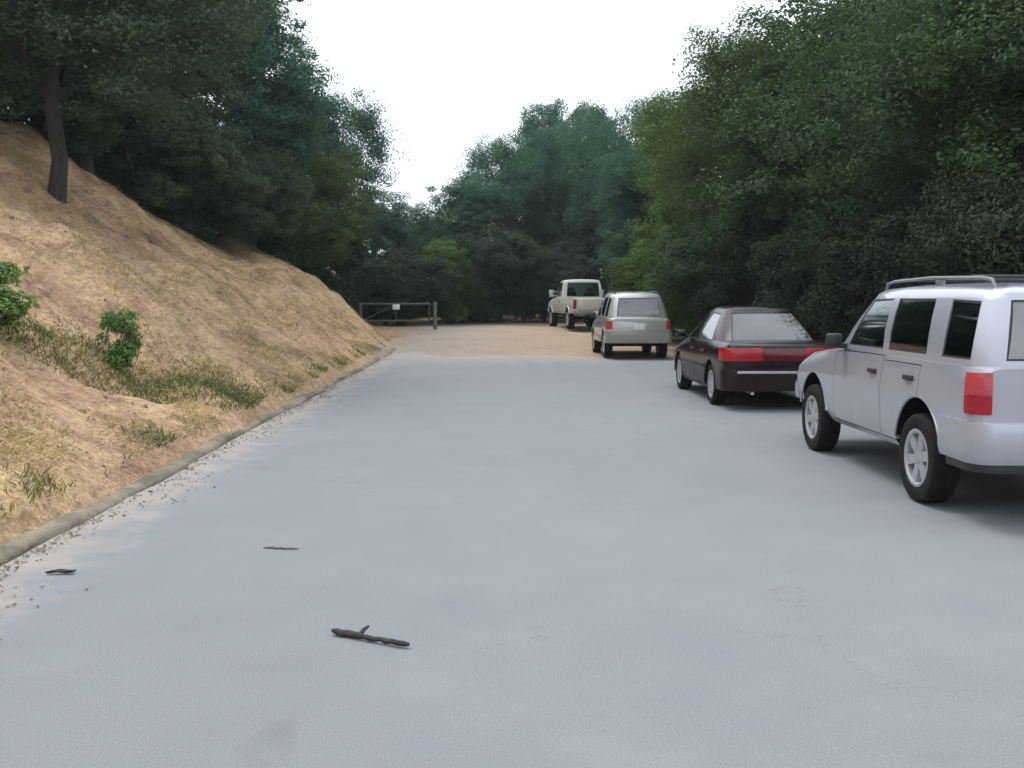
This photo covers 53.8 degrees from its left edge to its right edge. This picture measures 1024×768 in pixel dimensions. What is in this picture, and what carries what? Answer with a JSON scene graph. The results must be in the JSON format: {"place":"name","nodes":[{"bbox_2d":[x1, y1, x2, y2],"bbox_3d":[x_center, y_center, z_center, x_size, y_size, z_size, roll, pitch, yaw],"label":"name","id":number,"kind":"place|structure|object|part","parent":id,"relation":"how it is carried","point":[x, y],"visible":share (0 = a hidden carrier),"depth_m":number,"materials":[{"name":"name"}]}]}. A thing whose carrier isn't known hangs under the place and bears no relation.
{"place":"outdoors","nodes":[
{"label":"outdoors","id":0,"kind":"place"},
{"bbox_2d":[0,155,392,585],"bbox_3d":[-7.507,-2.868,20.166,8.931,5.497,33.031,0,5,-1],"label":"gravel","id":1,"kind":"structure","parent":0,"point":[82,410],"depth_m":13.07,"materials":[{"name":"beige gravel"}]},
{"bbox_2d":[0,120,829,545],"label":"ground","id":2,"kind":"structure","parent":0,"point":[78,296],"depth_m":14.79,"materials":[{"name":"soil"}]},
{"bbox_2d":[0,261,39,329],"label":"shrub","id":3,"kind":"object","parent":2,"relation":"on","point":[13,307],"visible":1,"depth_m":10.57,"materials":[{"name":"green plant"}]},
{"bbox_2d":[0,0,39,65],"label":"oak tree","id":4,"kind":"object","parent":2,"relation":"on","point":[13,6],"visible":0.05,"depth_m":23.61,"materials":[{"name":"green plant"}]},
{"bbox_2d":[0,25,43,118],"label":"tall shrub","id":5,"kind":"object","parent":2,"relation":"on","point":[5,115],"visible":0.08,"depth_m":25.50,"materials":[{"name":"green plant"}]},
{"bbox_2d":[0,2,177,157],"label":"tall shrub","id":6,"kind":"object","parent":2,"relation":"on","point":[105,130],"visible":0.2,"depth_m":25.90,"materials":[{"name":"green plant"}]},
{"bbox_2d":[0,0,195,174],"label":"bay tree","id":7,"kind":"object","parent":2,"relation":"on","point":[83,161],"visible":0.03,"depth_m":27.14,"materials":[{"name":"green plant"}]},
{"bbox_2d":[95,307,142,368],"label":"shrub","id":8,"kind":"object","parent":2,"relation":"on","point":[122,353],"visible":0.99,"depth_m":12.12,"materials":[{"name":"green plant"}]},
{"bbox_2d":[0,0,310,203],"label":"oak tree","id":9,"kind":"object","parent":2,"relation":"on","point":[60,28],"visible":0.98,"depth_m":19.41,"materials":[{"name":"green plant"}]},
{"bbox_2d":[71,85,258,211],"bbox_3d":[-10.486,-6.728,29.921,5.893,4.419,4.915,-3,6,-31],"label":"tall shrub","id":10,"kind":"object","parent":2,"relation":"on","point":[211,159],"visible":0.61,"depth_m":29.53,"materials":[{"name":"green plant"}]},
{"bbox_2d":[91,0,266,220],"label":"bay tree","id":11,"kind":"object","parent":2,"relation":"on","point":[216,111],"visible":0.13,"depth_m":30.76,"materials":[{"name":"green plant"}]},
{"bbox_2d":[0,304,385,518],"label":"weeds","id":12,"kind":"object","parent":2,"relation":"on","point":[187,379],"visible":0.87,"depth_m":11.94,"materials":[{"name":"green plant"}]},
{"bbox_2d":[0,338,395,565],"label":"kerb","id":13,"kind":"structure","parent":2,"relation":"on","point":[15,547],"depth_m":8.22,"materials":[{"name":"concrete"}]},
{"bbox_2d":[130,163,279,244],"bbox_3d":[-9.943,-5.651,32.130,4.840,3.215,4.518,3,5,29],"label":"tall shrub","id":14,"kind":"object","parent":2,"relation":"on","point":[195,221],"visible":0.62,"depth_m":31.80,"materials":[{"name":"green plant"}]},
{"bbox_2d":[177,0,345,170],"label":"bay tree","id":15,"kind":"object","parent":2,"relation":"on","point":[276,104],"visible":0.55,"depth_m":34.85,"materials":[{"name":"green plant"}]},
{"bbox_2d":[222,118,316,246],"bbox_3d":[-8.788,-6.607,34.686,4.244,5.088,4.072,0,5,-1],"label":"tall shrub","id":16,"kind":"object","parent":2,"relation":"on","point":[283,203],"visible":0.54,"depth_m":34.11,"materials":[{"name":"green plant"}]},
{"bbox_2d":[246,201,349,277],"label":"tall shrub","id":17,"kind":"object","parent":2,"relation":"on","point":[277,252],"visible":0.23,"depth_m":37.14,"materials":[{"name":"green plant"}]},
{"bbox_2d":[209,143,392,272],"bbox_3d":[-8.152,-6.124,38.115,6.316,5.703,6.859,4,6,37],"label":"oak tree","id":18,"kind":"object","parent":2,"relation":"on","point":[339,193],"visible":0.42,"depth_m":37.33,"materials":[{"name":"green plant"}]},
{"bbox_2d":[267,225,371,295],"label":"tall shrub","id":19,"kind":"object","parent":2,"relation":"on","point":[329,280],"visible":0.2,"depth_m":40.31,"materials":[{"name":"green plant"}]},
{"bbox_2d":[232,83,415,273],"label":"oak tree","id":20,"kind":"object","parent":2,"relation":"on","point":[335,137],"visible":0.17,"depth_m":41.09,"materials":[{"name":"green plant"}]},
{"bbox_2d":[0,323,682,639],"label":"leaf litter","id":21,"kind":"object","parent":2,"relation":"on","point":[44,545],"visible":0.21,"depth_m":7.87,"materials":[{"name":"dry leaf"},{"name":"wood"},{"name":"bark"}]},
{"bbox_2d":[328,184,440,319],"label":"bay tree","id":22,"kind":"object","parent":2,"relation":"on","point":[394,226],"visible":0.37,"depth_m":48.62,"materials":[{"name":"green plant"}]},
{"bbox_2d":[358,302,436,329],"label":"pipe gate","id":23,"kind":"structure","parent":2,"relation":"on","point":[395,306],"depth_m":40.27,"materials":[{"name":"metal"}]},
{"bbox_2d":[334,247,464,325],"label":"tall shrub","id":24,"kind":"object","parent":2,"relation":"on","point":[402,280],"visible":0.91,"depth_m":43.77,"materials":[{"name":"green plant"}]},
{"bbox_2d":[5,107,835,329],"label":"undergrowth","id":25,"kind":"object","parent":2,"relation":"on","point":[345,295],"visible":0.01,"depth_m":47.97,"materials":[{"name":"green plant"}]},
{"bbox_2d":[378,211,483,254],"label":"oak tree","id":26,"kind":"object","parent":2,"relation":"on","point":[424,240],"visible":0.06,"depth_m":55.03,"materials":[{"name":"green plant"}]},
{"bbox_2d":[410,237,499,323],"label":"tall shrub","id":27,"kind":"object","parent":2,"relation":"on","point":[445,312],"visible":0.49,"depth_m":45.81,"materials":[{"name":"green plant"}]},
{"bbox_2d":[425,279,521,320],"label":"tall shrub","id":28,"kind":"object","parent":2,"relation":"on","point":[470,317],"visible":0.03,"depth_m":49.13,"materials":[{"name":"green plant"}]},
{"bbox_2d":[417,167,545,318],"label":"bay tree","id":29,"kind":"object","parent":2,"relation":"on","point":[465,207],"visible":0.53,"depth_m":51.17,"materials":[{"name":"green plant"}]},
{"bbox_2d":[442,222,549,322],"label":"tall shrub","id":30,"kind":"object","parent":2,"relation":"on","point":[495,258],"visible":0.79,"depth_m":46.09,"materials":[{"name":"green plant"}]},
{"bbox_2d":[445,116,600,252],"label":"oak tree","id":31,"kind":"object","parent":2,"relation":"on","point":[536,168],"visible":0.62,"depth_m":53.12,"materials":[{"name":"green plant"}]},
{"bbox_2d":[508,246,588,321],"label":"tall shrub","id":32,"kind":"object","parent":2,"relation":"on","point":[554,273],"visible":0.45,"depth_m":46.76,"materials":[{"name":"green plant"}]},
{"bbox_2d":[503,97,625,278],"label":"bay tree","id":33,"kind":"object","parent":2,"relation":"on","point":[547,117],"visible":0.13,"depth_m":55.80,"materials":[{"name":"green plant"}]},
{"bbox_2d":[547,279,603,328],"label":"pickup truck","id":34,"kind":"object","parent":2,"relation":"on","point":[573,298],"visible":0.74,"depth_m":41.19,"materials":[{"name":"white paint"}]},
{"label":"door","id":35,"kind":"part","parent":34,"relation":"part of","materials":[{"name":"white paint"}]},
{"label":"side window","id":36,"kind":"part","parent":34,"relation":"part of","materials":[{"name":"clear glass"}]},
{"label":"rear window","id":37,"kind":"part","parent":34,"relation":"part of","materials":[{"name":"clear glass"}]},
{"bbox_2d":[546,212,624,297],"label":"tall shrub","id":38,"kind":"object","parent":2,"relation":"on","point":[582,253],"visible":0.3,"depth_m":49.03,"materials":[{"name":"green plant"}]},
{"bbox_2d":[545,85,716,276],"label":"oak tree","id":39,"kind":"object","parent":2,"relation":"on","point":[589,184],"visible":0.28,"depth_m":50.47,"materials":[{"name":"green plant"}]},
{"bbox_2d":[588,136,699,280],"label":"bay tree","id":40,"kind":"object","parent":2,"relation":"on","point":[620,191],"visible":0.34,"depth_m":43.45,"materials":[{"name":"green plant"}]},
{"bbox_2d":[601,214,713,338],"bbox_3d":[5.717,-3.198,33.926,5.357,4.962,4.662,1,5,17],"label":"tall shrub","id":41,"kind":"object","parent":2,"relation":"on","point":[631,277],"visible":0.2,"depth_m":33.42,"materials":[{"name":"green plant"}]},
{"bbox_2d":[618,86,764,255],"bbox_3d":[7.581,-6.269,36.271,7.180,9.805,7.575,-1,5,-9],"label":"bay tree","id":42,"kind":"object","parent":2,"relation":"on","point":[645,147],"visible":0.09,"depth_m":35.75,"materials":[{"name":"green plant"}]},
{"bbox_2d":[638,217,757,334],"bbox_3d":[5.990,-2.672,29.995,4.518,4.568,5.154,0,5,2],"label":"tall shrub","id":43,"kind":"object","parent":2,"relation":"on","point":[683,269],"visible":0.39,"depth_m":29.42,"materials":[{"name":"green plant"}]},
{"bbox_2d":[632,1,848,241],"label":"oak tree","id":44,"kind":"object","parent":2,"relation":"on","point":[715,94],"visible":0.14,"depth_m":28.64,"materials":[{"name":"green plant"}]},
{"bbox_2d":[688,200,822,325],"bbox_3d":[7.040,-2.434,26.503,4.911,4.549,4.274,-1,5,-14],"label":"tall shrub","id":45,"kind":"object","parent":2,"relation":"on","point":[733,267],"visible":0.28,"depth_m":25.60,"materials":[{"name":"green plant"}]},
{"bbox_2d":[745,204,855,342],"bbox_3d":[7.641,-1.978,22.981,4.322,4.369,4.930,-3,5,-29],"label":"tall shrub","id":46,"kind":"object","parent":2,"relation":"on","point":[801,275],"visible":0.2,"depth_m":23.08,"materials":[{"name":"green plant"}]},
{"bbox_2d":[698,0,988,299],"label":"bay tree","id":47,"kind":"object","parent":2,"relation":"on","point":[773,172],"visible":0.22,"depth_m":24.14,"materials":[{"name":"green plant"}]},
{"bbox_2d":[793,174,953,342],"bbox_3d":[7.250,-1.618,18.711,4.911,4.549,4.274,-5,7,-45],"label":"tall shrub","id":48,"kind":"object","parent":2,"relation":"on","point":[849,263],"visible":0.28,"depth_m":17.97,"materials":[{"name":"green plant"}]},
{"bbox_2d":[752,0,1023,271],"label":"oak tree","id":49,"kind":"object","parent":2,"relation":"on","point":[879,80],"visible":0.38,"depth_m":18.93,"materials":[{"name":"green plant"}]},
{"bbox_2d":[841,0,986,160],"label":"oak tree","id":50,"kind":"object","parent":2,"relation":"on","point":[913,33],"depth_m":24.14,"materials":[{"name":"green plant"}]},
{"bbox_2d":[860,148,1023,296],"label":"tall shrub","id":51,"kind":"object","parent":2,"relation":"on","point":[892,265],"visible":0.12,"depth_m":15.51,"materials":[{"name":"green plant"}]},
{"bbox_2d":[864,0,1023,204],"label":"bay tree","id":52,"kind":"object","parent":2,"relation":"on","point":[1000,28],"visible":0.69,"depth_m":15.68,"materials":[{"name":"green plant"}]},
{"bbox_2d":[897,171,1023,284],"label":"tall shrub","id":53,"kind":"object","parent":2,"relation":"on","point":[993,225],"visible":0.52,"depth_m":12.69,"materials":[{"name":"green plant"}]},
{"bbox_2d":[980,13,1023,86],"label":"oak tree","id":54,"kind":"object","parent":2,"relation":"on","point":[1005,57],"visible":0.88,"depth_m":14.31,"materials":[{"name":"green plant"}]},
{"bbox_2d":[7,0,909,271],"label":"sky","id":55,"kind":"structure","parent":0,"point":[449,71],"materials":[{"name":"white"}]},
{"bbox_2d":[0,352,1023,767],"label":"road","id":56,"kind":"structure","parent":0,"point":[636,560],"depth_m":5.30,"materials":[{"name":"grey asphalt"}]},
{"bbox_2d":[45,569,76,573],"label":"twig","id":57,"kind":"object","parent":56,"relation":"on","point":[62,571],"visible":1,"depth_m":5.72,"materials":[{"name":"brown wood"}]},
{"bbox_2d":[263,547,297,549],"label":"twig","id":58,"kind":"object","parent":56,"relation":"on","point":[279,548],"visible":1,"depth_m":6.30,"materials":[{"name":"wood"}]},
{"bbox_2d":[331,625,409,646],"bbox_3d":[-0.636,1.146,4.620,0.421,0.050,0.088,2,5,26],"label":"stick","id":59,"kind":"object","parent":56,"relation":"on","point":[360,634],"visible":1,"depth_m":4.60,"materials":[{"name":"brown wood"}]},
{"bbox_2d":[590,291,671,356],"bbox_3d":[3.244,-1.702,28.212,2.030,1.786,4.242,0,5,-2],"label":"compact wagon","id":60,"kind":"object","parent":56,"relation":"on","point":[631,318],"visible":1,"depth_m":26.33,"materials":[{"name":"silver metal"}]},
{"bbox_3d":[2.414,-1.575,28.480,0.079,0.591,1.107,0,5,-1],"label":"door","id":61,"kind":"part","parent":60,"relation":"part of","materials":[{"name":"silver metal"}]},
{"bbox_3d":[2.440,-1.497,27.524,0.074,0.593,0.746,0,5,-2],"label":"door","id":62,"kind":"part","parent":60,"relation":"part of","materials":[{"name":"silver metal"}]},
{"bbox_3d":[2.510,-2.173,28.335,0.147,0.516,0.841,0,5,-2],"label":"side window","id":63,"kind":"part","parent":60,"relation":"part of","materials":[{"name":"glass"}]},
{"bbox_3d":[2.529,-2.105,27.457,0.131,0.505,0.725,0,5,-2],"label":"side window","id":64,"kind":"part","parent":60,"relation":"part of","materials":[{"name":"black glass"}]},
{"bbox_3d":[2.565,-2.040,26.749,0.145,0.499,0.517,0,5,-2],"label":"side window","id":65,"kind":"part","parent":60,"relation":"part of","materials":[{"name":"black glass"}]},
{"bbox_3d":[3.300,-2.002,26.352,1.168,0.488,0.224,0,5,-2],"label":"rear window","id":66,"kind":"part","parent":60,"relation":"part of","materials":[{"name":"glass"}]},
{"bbox_2d":[674,306,834,403],"bbox_3d":[3.775,-0.535,16.315,2.010,1.465,4.605,0,5,-1],"label":"sedan","id":67,"kind":"object","parent":56,"relation":"on","point":[720,352],"visible":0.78,"depth_m":14.79,"materials":[{"name":"red paint"}]},
{"bbox_3d":[2.952,-0.429,16.717,0.105,0.632,0.967,0,5,0],"label":"door","id":68,"kind":"part","parent":67,"relation":"part of","materials":[{"name":"black paint"}]},
{"bbox_3d":[2.950,-0.349,15.791,0.087,0.625,0.826,0,5,-1],"label":"door","id":69,"kind":"part","parent":67,"relation":"part of","materials":[{"name":"black paint"}]},
{"bbox_3d":[3.102,-0.967,16.591,0.234,0.427,0.810,0,5,-1],"label":"side window","id":70,"kind":"part","parent":67,"relation":"part of","materials":[{"name":"glass"}]},
{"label":"side window","id":71,"kind":"part","parent":67,"relation":"part of","materials":[{"name":"glass"}]},
{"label":"rear window","id":72,"kind":"part","parent":67,"relation":"part of","materials":[{"name":"glass"}]},
{"bbox_2d":[795,275,1023,502],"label":"suv","id":73,"kind":"object","parent":56,"relation":"on","point":[928,380],"visible":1,"depth_m":7.58,"materials":[{"name":"silver metal"}]},
{"bbox_2d":[833,351,884,432],"bbox_3d":[3.117,0.039,9.118,0.086,0.659,1.216,0,5,0],"label":"door","id":74,"kind":"structure","parent":73,"relation":"in","point":[856,376],"depth_m":9.04,"materials":[{"name":"silver metal"}]},
{"bbox_2d":[850,299,893,348],"bbox_3d":[3.194,-0.545,8.957,0.114,0.423,0.902,0,5,0],"label":"side window","id":75,"kind":"structure","parent":73,"relation":"in","point":[870,332],"depth_m":8.86,"materials":[{"name":"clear glass"}]},
{"bbox_2d":[880,356,920,438],"bbox_3d":[3.114,0.123,8.101,0.079,0.659,0.756,0,5,0],"label":"door","id":76,"kind":"structure","parent":73,"relation":"in","point":[899,381],"depth_m":8.19,"materials":[{"name":"silver metal"}]},
{"bbox_2d":[889,299,936,353],"bbox_3d":[3.186,-0.467,8.017,0.097,0.423,0.776,0,5,0],"label":"side window","id":77,"kind":"structure","parent":73,"relation":"in","point":[911,326],"depth_m":8.01,"materials":[{"name":"black glass"}]},
{"bbox_2d":[942,300,981,359],"bbox_3d":[3.200,-0.392,7.175,0.095,0.416,0.484,0,5,-2],"label":"side window","id":78,"kind":"structure","parent":73,"relation":"in","point":[963,320],"depth_m":7.17,"materials":[{"name":"black glass"}]},
{"bbox_2d":[1006,300,1023,360],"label":"rear window","id":79,"kind":"structure","parent":73,"relation":"in","point":[1015,350],"depth_m":6.81,"materials":[{"name":"grey glass"}]}
]}

